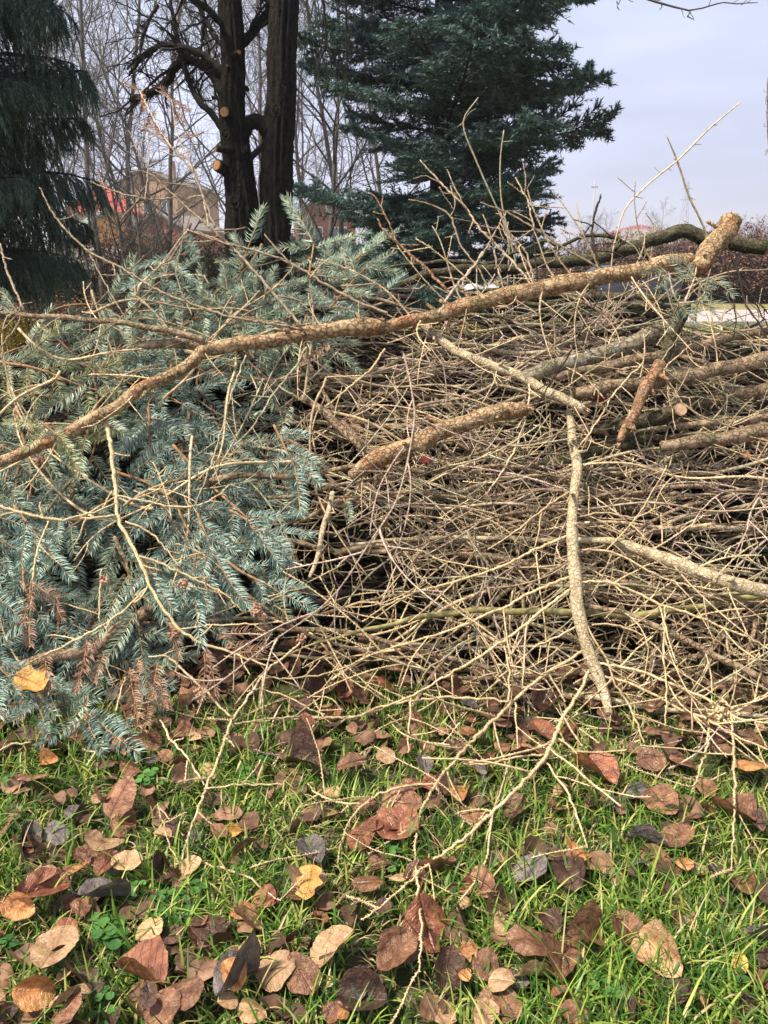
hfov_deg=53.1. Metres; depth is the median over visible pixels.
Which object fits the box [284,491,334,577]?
peeled stick
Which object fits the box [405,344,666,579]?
dead spruce branch
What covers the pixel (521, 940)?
fallen leaf
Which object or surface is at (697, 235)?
arching branch
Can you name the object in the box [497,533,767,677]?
dead spruce branch
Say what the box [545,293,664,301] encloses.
stacked branch
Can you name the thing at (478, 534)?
dead spruce branch
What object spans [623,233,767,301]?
shrub
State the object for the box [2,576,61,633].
blue spruce branch
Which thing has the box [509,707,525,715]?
fallen leaf
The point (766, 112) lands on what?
hanging twig
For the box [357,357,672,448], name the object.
dead spruce branch
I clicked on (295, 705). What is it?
fallen leaf
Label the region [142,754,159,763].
fallen leaf
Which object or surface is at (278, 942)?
fallen leaf
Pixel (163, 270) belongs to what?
blue spruce branch
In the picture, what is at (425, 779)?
fallen leaf
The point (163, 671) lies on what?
blue spruce branch
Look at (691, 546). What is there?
dead spruce branch
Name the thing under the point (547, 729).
fallen leaf
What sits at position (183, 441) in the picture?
blue spruce branch
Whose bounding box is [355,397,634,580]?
dead spruce branch
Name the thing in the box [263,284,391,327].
dead spruce branch
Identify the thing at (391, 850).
clover plant
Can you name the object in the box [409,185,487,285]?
dead branch
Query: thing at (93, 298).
dead spruce branch
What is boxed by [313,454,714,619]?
dead spruce branch
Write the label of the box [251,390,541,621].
dead spruce branch
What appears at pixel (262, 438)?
blue spruce branch
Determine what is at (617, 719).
fallen leaf
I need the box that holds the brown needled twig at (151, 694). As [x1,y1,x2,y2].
[139,663,170,733]
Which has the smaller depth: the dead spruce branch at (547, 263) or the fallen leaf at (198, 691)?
the fallen leaf at (198, 691)
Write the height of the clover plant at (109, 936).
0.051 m
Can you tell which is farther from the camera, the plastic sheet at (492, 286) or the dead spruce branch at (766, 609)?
the plastic sheet at (492, 286)
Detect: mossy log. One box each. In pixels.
[511,433,651,508]
[564,368,700,444]
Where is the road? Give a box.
[688,310,767,320]
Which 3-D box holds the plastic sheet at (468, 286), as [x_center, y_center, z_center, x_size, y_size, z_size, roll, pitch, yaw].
[0.421,-1.099,3.742,0.112,0.029,0.200,0,22,0]
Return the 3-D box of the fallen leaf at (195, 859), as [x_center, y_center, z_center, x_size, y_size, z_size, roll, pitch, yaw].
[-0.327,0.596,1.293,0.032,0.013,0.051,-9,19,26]
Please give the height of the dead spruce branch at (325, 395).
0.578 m
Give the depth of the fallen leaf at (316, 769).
1.54 m
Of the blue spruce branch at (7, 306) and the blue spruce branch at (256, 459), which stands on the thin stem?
the blue spruce branch at (7, 306)
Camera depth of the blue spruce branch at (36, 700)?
1.72 m
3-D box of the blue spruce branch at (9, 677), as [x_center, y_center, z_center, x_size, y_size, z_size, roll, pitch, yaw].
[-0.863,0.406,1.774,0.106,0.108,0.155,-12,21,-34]
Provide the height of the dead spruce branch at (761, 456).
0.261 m
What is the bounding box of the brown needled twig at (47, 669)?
[37,640,93,696]
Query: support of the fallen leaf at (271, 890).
on the grass at (644, 979)
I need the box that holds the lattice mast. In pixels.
[679,181,692,223]
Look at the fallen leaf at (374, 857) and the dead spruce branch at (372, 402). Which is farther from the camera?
the dead spruce branch at (372, 402)
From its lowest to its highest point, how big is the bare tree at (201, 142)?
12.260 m
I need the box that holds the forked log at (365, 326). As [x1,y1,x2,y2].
[0,291,386,494]
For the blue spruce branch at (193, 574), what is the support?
hanging from the dead branch at (115, 498)
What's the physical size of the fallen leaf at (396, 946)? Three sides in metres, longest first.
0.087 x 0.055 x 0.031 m
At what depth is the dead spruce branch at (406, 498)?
2.10 m
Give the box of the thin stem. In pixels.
[0,281,205,344]
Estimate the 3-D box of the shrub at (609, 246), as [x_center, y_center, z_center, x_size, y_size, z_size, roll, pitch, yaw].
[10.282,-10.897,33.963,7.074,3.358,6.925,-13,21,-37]
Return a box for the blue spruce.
[261,0,623,333]
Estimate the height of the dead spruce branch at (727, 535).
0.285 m
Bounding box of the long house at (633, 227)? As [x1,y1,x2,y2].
[601,225,656,248]
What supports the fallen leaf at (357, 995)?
on the grass at (644, 979)
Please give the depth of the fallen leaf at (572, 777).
1.55 m
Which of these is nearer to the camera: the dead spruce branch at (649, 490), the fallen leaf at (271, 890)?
the fallen leaf at (271, 890)
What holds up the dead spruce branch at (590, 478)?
on the packed twigs at (124, 464)
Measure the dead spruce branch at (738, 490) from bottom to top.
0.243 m
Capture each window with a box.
[162,199,167,211]
[305,226,322,239]
[332,227,346,242]
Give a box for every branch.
[0,243,25,365]
[0,288,21,318]
[0,302,51,435]
[0,302,87,380]
[0,320,135,431]
[0,370,60,415]
[0,391,98,521]
[0,408,93,534]
[0,412,64,536]
[0,417,87,479]
[0,419,283,676]
[0,425,24,525]
[0,442,18,499]
[0,459,24,472]
[0,464,66,614]
[0,476,78,585]
[0,479,20,557]
[0,495,54,589]
[0,501,113,675]
[0,508,34,583]
[0,511,47,616]
[0,529,67,589]
[0,540,41,628]
[0,552,82,665]
[0,554,69,629]
[0,565,46,700]
[0,596,116,723]
[0,611,90,671]
[0,615,67,691]
[0,651,35,699]
[0,660,35,720]
[0,677,126,765]
[0,686,33,712]
[1,414,75,503]
[1,448,55,539]
[1,470,52,557]
[2,375,80,503]
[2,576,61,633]
[2,581,77,680]
[6,456,43,537]
[6,556,73,623]
[7,384,153,510]
[7,675,67,738]
[13,478,122,600]
[13,481,122,577]
[13,505,78,583]
[17,327,197,380]
[24,574,125,703]
[25,474,113,599]
[29,320,128,412]
[32,253,166,348]
[32,678,149,762]
[33,369,134,483]
[35,409,137,460]
[36,681,109,759]
[39,187,301,353]
[47,423,128,514]
[50,482,166,562]
[55,620,159,708]
[56,603,175,703]
[60,618,169,709]
[67,452,298,571]
[83,290,133,379]
[85,538,189,646]
[87,363,167,435]
[88,298,251,338]
[88,536,182,686]
[90,139,304,327]
[94,301,191,391]
[95,304,172,378]
[95,365,193,474]
[96,353,221,433]
[97,301,197,379]
[103,308,193,376]
[109,407,193,518]
[110,426,242,556]
[116,222,200,336]
[117,328,282,378]
[117,669,179,761]
[121,390,240,499]
[121,476,251,608]
[121,558,179,627]
[123,85,216,227]
[123,437,257,509]
[124,334,241,393]
[126,252,203,320]
[134,280,260,364]
[134,462,580,723]
[135,539,252,655]
[136,207,209,294]
[137,401,218,501]
[139,371,598,581]
[140,624,200,716]
[141,522,544,751]
[141,524,567,670]
[146,450,267,571]
[147,529,239,639]
[148,638,384,900]
[151,500,245,642]
[156,411,245,501]
[157,292,219,372]
[157,337,480,469]
[157,373,542,485]
[161,343,436,416]
[162,272,300,400]
[163,232,273,338]
[163,368,247,457]
[164,283,471,446]
[166,243,262,357]
[167,436,204,609]
[169,290,252,377]
[171,496,294,624]
[172,444,304,571]
[173,351,511,706]
[174,551,220,654]
[177,512,253,617]
[182,429,280,521]
[182,453,283,539]
[184,405,279,494]
[186,301,248,365]
[188,229,387,321]
[189,355,246,506]
[190,324,525,399]
[192,295,282,388]
[194,263,279,360]
[197,351,244,468]
[207,390,503,541]
[208,446,483,588]
[213,202,275,269]
[213,319,630,464]
[214,401,323,519]
[215,333,478,398]
[216,490,296,641]
[217,414,582,536]
[218,434,304,552]
[220,399,454,656]
[221,284,301,362]
[224,357,456,460]
[225,264,308,327]
[226,356,444,456]
[227,559,317,613]
[229,509,318,569]
[232,347,306,446]
[234,276,327,319]
[236,307,330,412]
[240,274,313,378]
[240,292,363,374]
[240,408,767,1023]
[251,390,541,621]
[251,425,327,525]
[253,315,333,442]
[255,530,318,622]
[255,721,317,767]
[256,316,455,557]
[259,449,716,567]
[261,342,661,578]
[261,578,659,731]
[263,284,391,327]
[263,424,324,518]
[263,615,384,714]
[268,191,372,276]
[269,527,545,667]
[270,246,362,326]
[271,467,622,676]
[272,493,622,638]
[273,554,573,680]
[274,283,466,380]
[275,361,593,476]
[275,384,640,603]
[276,413,594,616]
[276,466,566,619]
[277,309,626,412]
[278,416,761,579]
[280,420,682,515]
[281,359,530,508]
[287,267,357,401]
[289,378,368,606]
[289,418,658,564]
[293,478,384,524]
[300,394,389,459]
[305,422,527,621]
[307,245,396,317]
[308,268,485,400]
[309,271,406,384]
[310,227,403,295]
[310,528,634,798]
[311,450,767,599]
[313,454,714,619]
[313,595,762,643]
[316,408,653,513]
[319,409,711,521]
[320,228,391,320]
[322,360,633,445]
[323,436,726,537]
[325,348,385,416]
[333,265,650,368]
[333,597,747,709]
[334,468,655,644]
[338,284,649,395]
[342,498,354,524]
[343,288,702,462]
[349,462,673,607]
[351,470,565,583]
[351,514,709,629]
[352,282,687,411]
[353,557,608,676]
[354,395,677,510]
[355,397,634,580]
[355,407,737,483]
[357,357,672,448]
[358,560,696,727]
[359,268,425,300]
[359,392,566,521]
[359,481,716,606]
[362,433,692,622]
[369,192,453,296]
[370,307,682,442]
[377,223,767,291]
[383,280,649,402]
[385,240,559,268]
[385,392,534,606]
[387,455,646,591]
[389,519,767,683]
[390,633,479,688]
[392,471,767,612]
[394,322,716,417]
[394,365,573,485]
[395,325,624,450]
[395,451,675,597]
[396,420,730,600]
[398,416,527,499]
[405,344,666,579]
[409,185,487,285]
[409,309,489,331]
[411,299,636,437]
[413,160,530,282]
[418,485,686,643]
[421,459,733,794]
[423,353,667,529]
[424,433,692,552]
[426,285,511,311]
[429,216,478,316]
[429,443,681,624]
[430,504,767,652]
[430,555,764,704]
[438,251,482,313]
[439,163,600,280]
[442,371,767,520]
[444,339,767,486]
[444,442,659,629]
[445,398,767,561]
[445,617,748,707]
[452,628,704,723]
[462,290,544,354]
[464,288,767,406]
[465,294,708,430]
[468,305,557,344]
[469,482,754,662]
[470,289,767,457]
[470,448,588,735]
[470,513,767,602]
[471,480,640,752]
[473,378,767,492]
[482,215,503,286]
[483,287,675,300]
[483,312,633,325]
[487,440,767,622]
[487,499,767,644]
[487,504,767,577]
[488,318,635,328]
[491,393,750,492]
[494,224,540,307]
[495,585,767,669]
[496,212,745,380]
[496,451,767,593]
[497,319,666,333]
[497,324,635,332]
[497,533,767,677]
[501,301,690,311]
[506,324,636,332]
[510,332,634,335]
[513,248,568,284]
[514,343,692,449]
[514,431,767,641]
[514,626,766,712]
[515,580,767,762]
[516,302,644,309]
[517,222,558,276]
[529,308,673,318]
[530,467,767,564]
[531,322,627,326]
[533,239,603,410]
[533,318,578,321]
[536,353,746,579]
[538,369,751,510]
[540,234,648,258]
[540,546,767,657]
[541,447,767,513]
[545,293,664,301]
[545,319,643,329]
[546,295,691,302]
[547,316,625,322]
[555,322,650,331]
[556,314,767,417]
[557,385,767,500]
[557,410,767,523]
[560,627,767,726]
[563,522,767,679]
[565,343,702,448]
[565,496,767,591]
[568,309,673,312]
[569,273,681,312]
[574,194,648,267]
[578,345,767,487]
[578,513,767,647]
[583,556,767,644]
[584,536,767,668]
[584,578,767,730]
[585,393,767,505]
[585,614,767,727]
[586,530,767,644]
[595,334,767,474]
[611,300,661,304]
[612,329,767,457]
[614,491,767,695]
[615,516,767,746]
[616,359,670,447]
[623,275,687,325]
[626,225,663,262]
[633,324,760,453]
[638,252,738,331]
[640,442,767,525]
[642,275,729,312]
[648,414,767,506]
[650,403,767,498]
[657,298,690,366]
[662,334,753,434]
[663,410,767,461]
[670,465,767,554]
[676,267,767,291]
[681,321,767,359]
[712,392,764,422]
[720,246,767,336]
[729,540,767,669]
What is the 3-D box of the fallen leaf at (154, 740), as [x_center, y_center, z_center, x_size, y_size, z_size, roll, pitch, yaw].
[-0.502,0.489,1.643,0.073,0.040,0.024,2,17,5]
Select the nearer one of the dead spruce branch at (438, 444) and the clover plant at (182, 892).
the clover plant at (182, 892)
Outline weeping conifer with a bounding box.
[0,0,115,347]
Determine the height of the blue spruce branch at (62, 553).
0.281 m
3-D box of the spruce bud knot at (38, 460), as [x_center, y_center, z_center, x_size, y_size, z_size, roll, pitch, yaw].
[-0.884,-0.132,1.977,0.035,0.040,0.038,16,23,42]
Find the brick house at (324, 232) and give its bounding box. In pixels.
[293,199,355,269]
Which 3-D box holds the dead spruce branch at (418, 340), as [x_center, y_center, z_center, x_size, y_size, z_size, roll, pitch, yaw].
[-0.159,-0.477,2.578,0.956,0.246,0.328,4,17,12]
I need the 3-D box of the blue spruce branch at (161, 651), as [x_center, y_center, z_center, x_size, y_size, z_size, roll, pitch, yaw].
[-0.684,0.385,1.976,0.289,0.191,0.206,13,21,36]
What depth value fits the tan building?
93.54 m
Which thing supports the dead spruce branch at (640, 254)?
on the packed twigs at (124, 464)
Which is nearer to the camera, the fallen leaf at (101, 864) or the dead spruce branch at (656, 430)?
the fallen leaf at (101, 864)
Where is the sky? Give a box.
[0,0,767,275]
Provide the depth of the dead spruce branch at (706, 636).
1.98 m
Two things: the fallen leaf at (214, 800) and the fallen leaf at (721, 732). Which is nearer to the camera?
the fallen leaf at (214, 800)
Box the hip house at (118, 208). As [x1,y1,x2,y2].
[65,181,143,230]
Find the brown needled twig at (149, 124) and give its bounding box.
[121,80,199,139]
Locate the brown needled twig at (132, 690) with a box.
[121,621,183,731]
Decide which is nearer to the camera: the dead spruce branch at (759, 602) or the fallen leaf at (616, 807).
the fallen leaf at (616, 807)
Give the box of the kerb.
[685,321,767,327]
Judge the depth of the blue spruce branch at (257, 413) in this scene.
2.28 m
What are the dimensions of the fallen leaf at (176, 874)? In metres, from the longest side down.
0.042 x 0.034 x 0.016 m
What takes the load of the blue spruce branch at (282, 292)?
on the dead spruce branch at (325, 395)
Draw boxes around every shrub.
[0,234,143,312]
[0,292,123,345]
[0,294,86,341]
[0,294,126,327]
[0,304,68,339]
[0,307,66,362]
[1,217,145,304]
[3,277,158,312]
[65,208,223,298]
[87,230,313,312]
[87,267,139,298]
[93,226,225,279]
[220,223,423,314]
[290,224,400,308]
[385,311,533,333]
[400,318,496,334]
[478,242,683,302]
[518,233,650,284]
[544,242,733,301]
[559,226,678,272]
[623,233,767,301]
[630,231,740,298]
[650,214,767,303]
[693,220,767,258]
[724,223,767,301]
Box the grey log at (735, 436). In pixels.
[659,398,767,465]
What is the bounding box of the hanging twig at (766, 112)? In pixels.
[763,77,767,154]
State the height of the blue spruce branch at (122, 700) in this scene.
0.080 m
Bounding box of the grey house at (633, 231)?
[613,228,688,250]
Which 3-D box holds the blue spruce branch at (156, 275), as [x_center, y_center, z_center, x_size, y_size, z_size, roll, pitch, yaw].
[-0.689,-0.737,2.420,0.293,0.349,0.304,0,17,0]
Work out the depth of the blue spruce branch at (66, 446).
1.95 m
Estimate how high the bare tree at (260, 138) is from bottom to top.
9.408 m
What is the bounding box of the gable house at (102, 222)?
[53,209,153,260]
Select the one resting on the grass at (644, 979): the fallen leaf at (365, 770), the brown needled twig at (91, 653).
the fallen leaf at (365, 770)
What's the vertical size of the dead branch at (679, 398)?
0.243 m
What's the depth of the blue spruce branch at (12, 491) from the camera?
2.10 m
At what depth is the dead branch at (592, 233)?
2.33 m
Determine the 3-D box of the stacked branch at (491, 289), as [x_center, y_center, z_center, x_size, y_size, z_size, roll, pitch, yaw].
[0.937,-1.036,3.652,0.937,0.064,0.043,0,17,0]
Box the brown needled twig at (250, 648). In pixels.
[216,611,270,660]
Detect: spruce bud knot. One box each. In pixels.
[31,452,45,468]
[99,575,108,585]
[167,627,179,640]
[177,578,187,588]
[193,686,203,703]
[248,603,266,617]
[296,633,306,644]
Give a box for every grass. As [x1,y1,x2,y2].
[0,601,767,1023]
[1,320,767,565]
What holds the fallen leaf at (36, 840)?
on the grass at (644, 979)
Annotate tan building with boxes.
[113,161,219,226]
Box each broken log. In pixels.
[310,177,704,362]
[688,211,742,277]
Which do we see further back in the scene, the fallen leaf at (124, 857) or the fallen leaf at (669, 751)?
the fallen leaf at (669, 751)
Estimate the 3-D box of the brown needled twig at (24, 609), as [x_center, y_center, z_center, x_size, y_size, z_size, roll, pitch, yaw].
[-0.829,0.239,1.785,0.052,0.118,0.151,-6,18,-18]
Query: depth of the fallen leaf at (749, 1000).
1.08 m
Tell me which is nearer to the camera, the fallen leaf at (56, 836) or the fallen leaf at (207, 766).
the fallen leaf at (56, 836)
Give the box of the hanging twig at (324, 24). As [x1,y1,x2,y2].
[311,0,333,105]
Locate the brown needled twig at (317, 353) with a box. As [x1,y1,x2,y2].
[300,343,362,433]
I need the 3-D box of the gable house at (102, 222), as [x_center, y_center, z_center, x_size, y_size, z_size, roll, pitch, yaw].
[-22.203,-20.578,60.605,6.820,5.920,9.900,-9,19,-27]
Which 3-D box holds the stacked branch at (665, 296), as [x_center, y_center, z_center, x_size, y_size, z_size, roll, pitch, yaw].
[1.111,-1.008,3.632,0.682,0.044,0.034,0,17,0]
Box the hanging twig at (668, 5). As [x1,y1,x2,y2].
[616,0,757,18]
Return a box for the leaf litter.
[0,484,767,1023]
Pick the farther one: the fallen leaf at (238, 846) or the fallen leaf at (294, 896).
the fallen leaf at (238, 846)
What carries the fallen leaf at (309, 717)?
on the grass at (644, 979)
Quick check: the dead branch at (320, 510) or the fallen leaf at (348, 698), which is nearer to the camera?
the fallen leaf at (348, 698)
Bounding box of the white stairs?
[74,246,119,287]
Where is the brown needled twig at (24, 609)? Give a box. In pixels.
[17,580,37,651]
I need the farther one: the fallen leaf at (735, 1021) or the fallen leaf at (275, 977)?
the fallen leaf at (275, 977)
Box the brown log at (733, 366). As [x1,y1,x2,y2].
[573,296,767,429]
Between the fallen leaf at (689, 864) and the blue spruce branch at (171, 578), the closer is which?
the fallen leaf at (689, 864)
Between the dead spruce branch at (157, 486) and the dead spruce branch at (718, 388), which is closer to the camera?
the dead spruce branch at (157, 486)
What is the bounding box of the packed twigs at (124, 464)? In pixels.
[0,260,767,681]
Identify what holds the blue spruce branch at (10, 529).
on the blue spruce branch at (62, 490)
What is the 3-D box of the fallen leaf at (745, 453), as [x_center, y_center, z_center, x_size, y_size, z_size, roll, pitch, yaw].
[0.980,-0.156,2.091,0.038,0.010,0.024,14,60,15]
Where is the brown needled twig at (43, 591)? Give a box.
[32,582,65,623]
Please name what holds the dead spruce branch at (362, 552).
on the frayed log at (385, 455)
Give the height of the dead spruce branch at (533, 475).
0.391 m
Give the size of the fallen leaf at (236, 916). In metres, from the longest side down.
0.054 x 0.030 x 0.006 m
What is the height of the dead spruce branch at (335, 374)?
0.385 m
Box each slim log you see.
[544,269,767,384]
[672,408,767,454]
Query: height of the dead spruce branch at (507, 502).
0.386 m
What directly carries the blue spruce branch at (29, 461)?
on the blue spruce branch at (38, 519)
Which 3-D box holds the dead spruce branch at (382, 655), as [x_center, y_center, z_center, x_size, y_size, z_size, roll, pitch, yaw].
[-0.092,0.227,1.825,1.151,0.578,0.417,2,17,8]
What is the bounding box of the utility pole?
[589,182,597,245]
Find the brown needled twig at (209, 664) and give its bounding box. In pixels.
[195,648,220,700]
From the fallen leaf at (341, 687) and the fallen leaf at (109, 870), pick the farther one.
the fallen leaf at (341, 687)
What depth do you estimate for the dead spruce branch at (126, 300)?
2.26 m
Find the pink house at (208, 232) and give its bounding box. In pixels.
[134,211,224,270]
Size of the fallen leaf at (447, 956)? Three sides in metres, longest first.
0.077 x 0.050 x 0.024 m
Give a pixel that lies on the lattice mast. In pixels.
(685, 199)
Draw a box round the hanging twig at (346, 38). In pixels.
[336,0,356,115]
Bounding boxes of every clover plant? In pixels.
[0,774,13,793]
[0,933,18,956]
[86,912,128,952]
[87,985,119,1023]
[121,880,157,898]
[135,767,163,787]
[148,868,175,896]
[150,889,189,905]
[151,904,191,924]
[178,865,209,895]
[208,727,224,746]
[236,763,255,790]
[243,725,266,737]
[249,751,269,763]
[385,841,402,871]
[589,970,626,1000]
[702,958,750,983]
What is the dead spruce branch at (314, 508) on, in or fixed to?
on the packed twigs at (124, 464)
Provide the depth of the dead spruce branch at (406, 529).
2.07 m
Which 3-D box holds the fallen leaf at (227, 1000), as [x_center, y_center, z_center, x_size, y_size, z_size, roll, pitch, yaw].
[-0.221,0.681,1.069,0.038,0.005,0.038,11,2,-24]
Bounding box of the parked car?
[575,265,680,303]
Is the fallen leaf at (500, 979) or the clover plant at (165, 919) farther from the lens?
the clover plant at (165, 919)
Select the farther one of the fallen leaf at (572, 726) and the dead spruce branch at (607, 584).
the dead spruce branch at (607, 584)
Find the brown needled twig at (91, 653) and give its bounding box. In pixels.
[77,635,106,685]
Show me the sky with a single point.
(676, 75)
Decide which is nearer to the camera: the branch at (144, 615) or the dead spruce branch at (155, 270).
the branch at (144, 615)
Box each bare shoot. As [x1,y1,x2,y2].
[458,98,509,333]
[499,130,515,314]
[604,102,740,336]
[644,212,659,320]
[666,134,707,340]
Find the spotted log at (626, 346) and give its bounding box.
[521,318,705,398]
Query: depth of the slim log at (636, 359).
2.21 m
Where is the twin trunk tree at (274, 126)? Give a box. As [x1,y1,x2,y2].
[94,0,298,292]
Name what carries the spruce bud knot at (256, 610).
attached to the dead branch at (115, 498)
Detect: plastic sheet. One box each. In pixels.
[459,283,482,289]
[477,284,498,288]
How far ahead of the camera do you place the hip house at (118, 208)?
72.90 m
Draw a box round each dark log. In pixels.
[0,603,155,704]
[648,376,767,457]
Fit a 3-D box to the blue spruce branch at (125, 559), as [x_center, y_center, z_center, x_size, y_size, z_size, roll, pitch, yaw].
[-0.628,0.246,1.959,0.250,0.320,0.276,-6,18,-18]
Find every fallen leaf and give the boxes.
[0,719,7,727]
[0,819,16,836]
[0,867,69,897]
[0,891,34,920]
[0,926,5,934]
[0,988,5,1000]
[0,1004,17,1021]
[2,975,55,1011]
[6,665,48,691]
[6,774,55,780]
[12,834,40,867]
[14,834,41,846]
[21,810,41,840]
[23,830,34,853]
[29,908,79,968]
[33,747,58,764]
[33,863,55,883]
[38,985,80,1008]
[43,820,69,851]
[47,894,75,910]
[51,701,68,712]
[51,718,60,726]
[51,1010,59,1020]
[53,987,81,1023]
[54,917,77,929]
[56,862,79,875]
[56,966,70,982]
[60,960,104,994]
[63,800,84,819]
[64,860,86,874]
[66,983,91,998]
[68,877,130,896]
[69,845,91,864]
[70,898,91,918]
[87,836,123,850]
[91,793,101,802]
[93,847,123,875]
[94,785,110,800]
[97,773,118,779]
[100,1005,120,1023]
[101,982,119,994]
[103,775,136,829]
[104,684,118,699]
[104,835,122,873]
[110,813,130,840]
[110,849,153,870]
[112,734,131,754]
[115,935,167,986]
[116,760,139,776]
[118,808,138,826]
[121,703,131,710]
[125,736,138,752]
[125,916,162,944]
[136,729,167,750]
[138,964,153,993]
[139,989,156,1008]
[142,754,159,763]
[142,984,159,992]
[144,988,180,1023]
[150,860,171,885]
[150,976,203,1010]
[151,850,172,883]
[153,827,171,837]
[157,749,173,761]
[160,924,183,943]
[163,811,177,843]
[166,755,186,769]
[172,720,195,740]
[172,868,186,886]
[174,946,195,968]
[178,855,201,880]
[179,684,197,695]
[184,732,200,740]
[185,829,202,844]
[186,915,207,927]
[187,926,208,948]
[188,701,198,709]
[190,841,212,853]
[190,914,229,947]
[199,761,217,779]
[201,788,226,806]
[210,823,228,836]
[212,991,237,1009]
[213,930,260,996]
[215,878,234,891]
[220,957,246,991]
[227,822,241,836]
[230,901,262,918]
[231,833,260,857]
[231,898,263,929]
[237,997,269,1023]
[253,884,282,907]
[253,950,294,991]
[264,933,285,955]
[276,718,322,765]
[283,697,311,710]
[283,936,321,994]
[286,861,327,893]
[287,885,306,899]
[295,856,322,899]
[296,833,325,871]
[297,711,316,724]
[301,806,320,820]
[306,665,337,697]
[309,765,328,775]
[310,915,356,967]
[313,703,331,706]
[313,904,328,924]
[314,718,342,726]
[320,965,387,1010]
[321,785,340,797]
[321,975,332,987]
[322,1001,342,1023]
[323,705,340,726]
[336,752,372,770]
[337,672,353,697]
[337,1007,348,1019]
[340,876,385,891]
[343,692,358,702]
[346,803,382,850]
[351,984,366,999]
[352,798,375,819]
[362,769,376,772]
[367,823,382,830]
[368,853,390,870]
[370,747,394,763]
[372,804,418,840]
[375,897,391,913]
[375,926,417,971]
[377,675,400,690]
[381,784,421,809]
[389,869,407,880]
[400,860,429,884]
[402,778,421,789]
[402,877,446,953]
[402,911,426,939]
[406,709,424,737]
[416,773,438,789]
[417,754,432,772]
[418,846,462,870]
[419,456,432,463]
[425,992,456,1023]
[433,739,452,745]
[435,933,465,992]
[449,781,469,800]
[452,938,477,961]
[453,726,475,735]
[456,896,472,909]
[458,968,470,981]
[459,875,473,894]
[460,699,480,708]
[460,808,487,822]
[464,864,501,900]
[466,714,475,721]
[466,758,481,774]
[472,947,498,980]
[473,765,486,781]
[473,988,499,1023]
[477,985,521,1023]
[487,749,494,757]
[488,968,522,991]
[494,741,516,751]
[494,910,515,935]
[497,743,539,753]
[505,924,570,955]
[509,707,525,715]
[511,971,529,988]
[512,843,552,881]
[514,960,554,975]
[530,686,559,716]
[530,719,554,739]
[539,903,561,933]
[541,931,580,982]
[544,797,566,809]
[549,999,587,1023]
[550,849,584,891]
[551,985,574,997]
[553,781,570,798]
[556,775,576,780]
[560,721,575,736]
[560,937,581,972]
[565,835,590,860]
[565,899,605,945]
[569,750,619,783]
[583,687,591,694]
[585,774,602,780]
[592,394,606,401]
[606,711,619,725]
[609,789,630,813]
[611,852,635,876]
[611,876,628,892]
[611,909,642,948]
[616,802,625,814]
[617,997,635,1023]
[622,919,682,977]
[624,782,646,798]
[625,824,679,848]
[625,990,644,1004]
[629,748,665,770]
[631,857,651,865]
[641,782,678,814]
[651,997,672,1023]
[653,971,692,1008]
[661,823,694,847]
[662,748,678,761]
[669,752,695,767]
[673,851,693,870]
[681,914,696,925]
[686,981,706,1012]
[691,862,707,874]
[695,778,715,797]
[703,851,734,888]
[706,717,738,744]
[711,714,737,730]
[711,792,765,820]
[729,869,756,894]
[732,759,767,770]
[732,954,747,975]
[732,1018,741,1023]
[733,991,759,1013]
[741,451,750,457]
[742,807,766,830]
[746,924,767,938]
[749,968,767,989]
[750,947,767,967]
[754,723,766,733]
[756,880,767,903]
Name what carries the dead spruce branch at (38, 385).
on the packed twigs at (124, 464)
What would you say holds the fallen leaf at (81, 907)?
on the grass at (644, 979)
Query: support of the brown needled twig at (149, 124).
on the dead branch at (190, 168)
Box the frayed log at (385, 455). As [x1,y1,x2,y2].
[348,375,533,516]
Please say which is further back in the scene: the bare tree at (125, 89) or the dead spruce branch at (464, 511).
the bare tree at (125, 89)
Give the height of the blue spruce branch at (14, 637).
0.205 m
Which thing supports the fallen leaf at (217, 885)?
on the grass at (644, 979)
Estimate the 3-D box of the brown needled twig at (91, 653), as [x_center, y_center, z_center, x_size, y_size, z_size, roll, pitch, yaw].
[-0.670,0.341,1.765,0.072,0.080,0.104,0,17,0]
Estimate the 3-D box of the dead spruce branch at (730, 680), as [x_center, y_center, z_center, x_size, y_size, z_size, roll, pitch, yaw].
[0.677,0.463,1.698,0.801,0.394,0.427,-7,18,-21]
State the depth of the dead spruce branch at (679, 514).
2.13 m
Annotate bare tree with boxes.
[0,0,168,248]
[1,1,219,243]
[3,0,112,306]
[3,0,316,248]
[8,0,219,300]
[39,25,214,303]
[42,0,258,281]
[48,19,210,294]
[53,0,319,245]
[99,0,324,228]
[151,0,453,285]
[174,0,331,268]
[177,0,393,240]
[243,0,362,271]
[244,0,433,234]
[571,208,604,250]
[571,215,596,251]
[589,208,622,244]
[644,198,674,247]

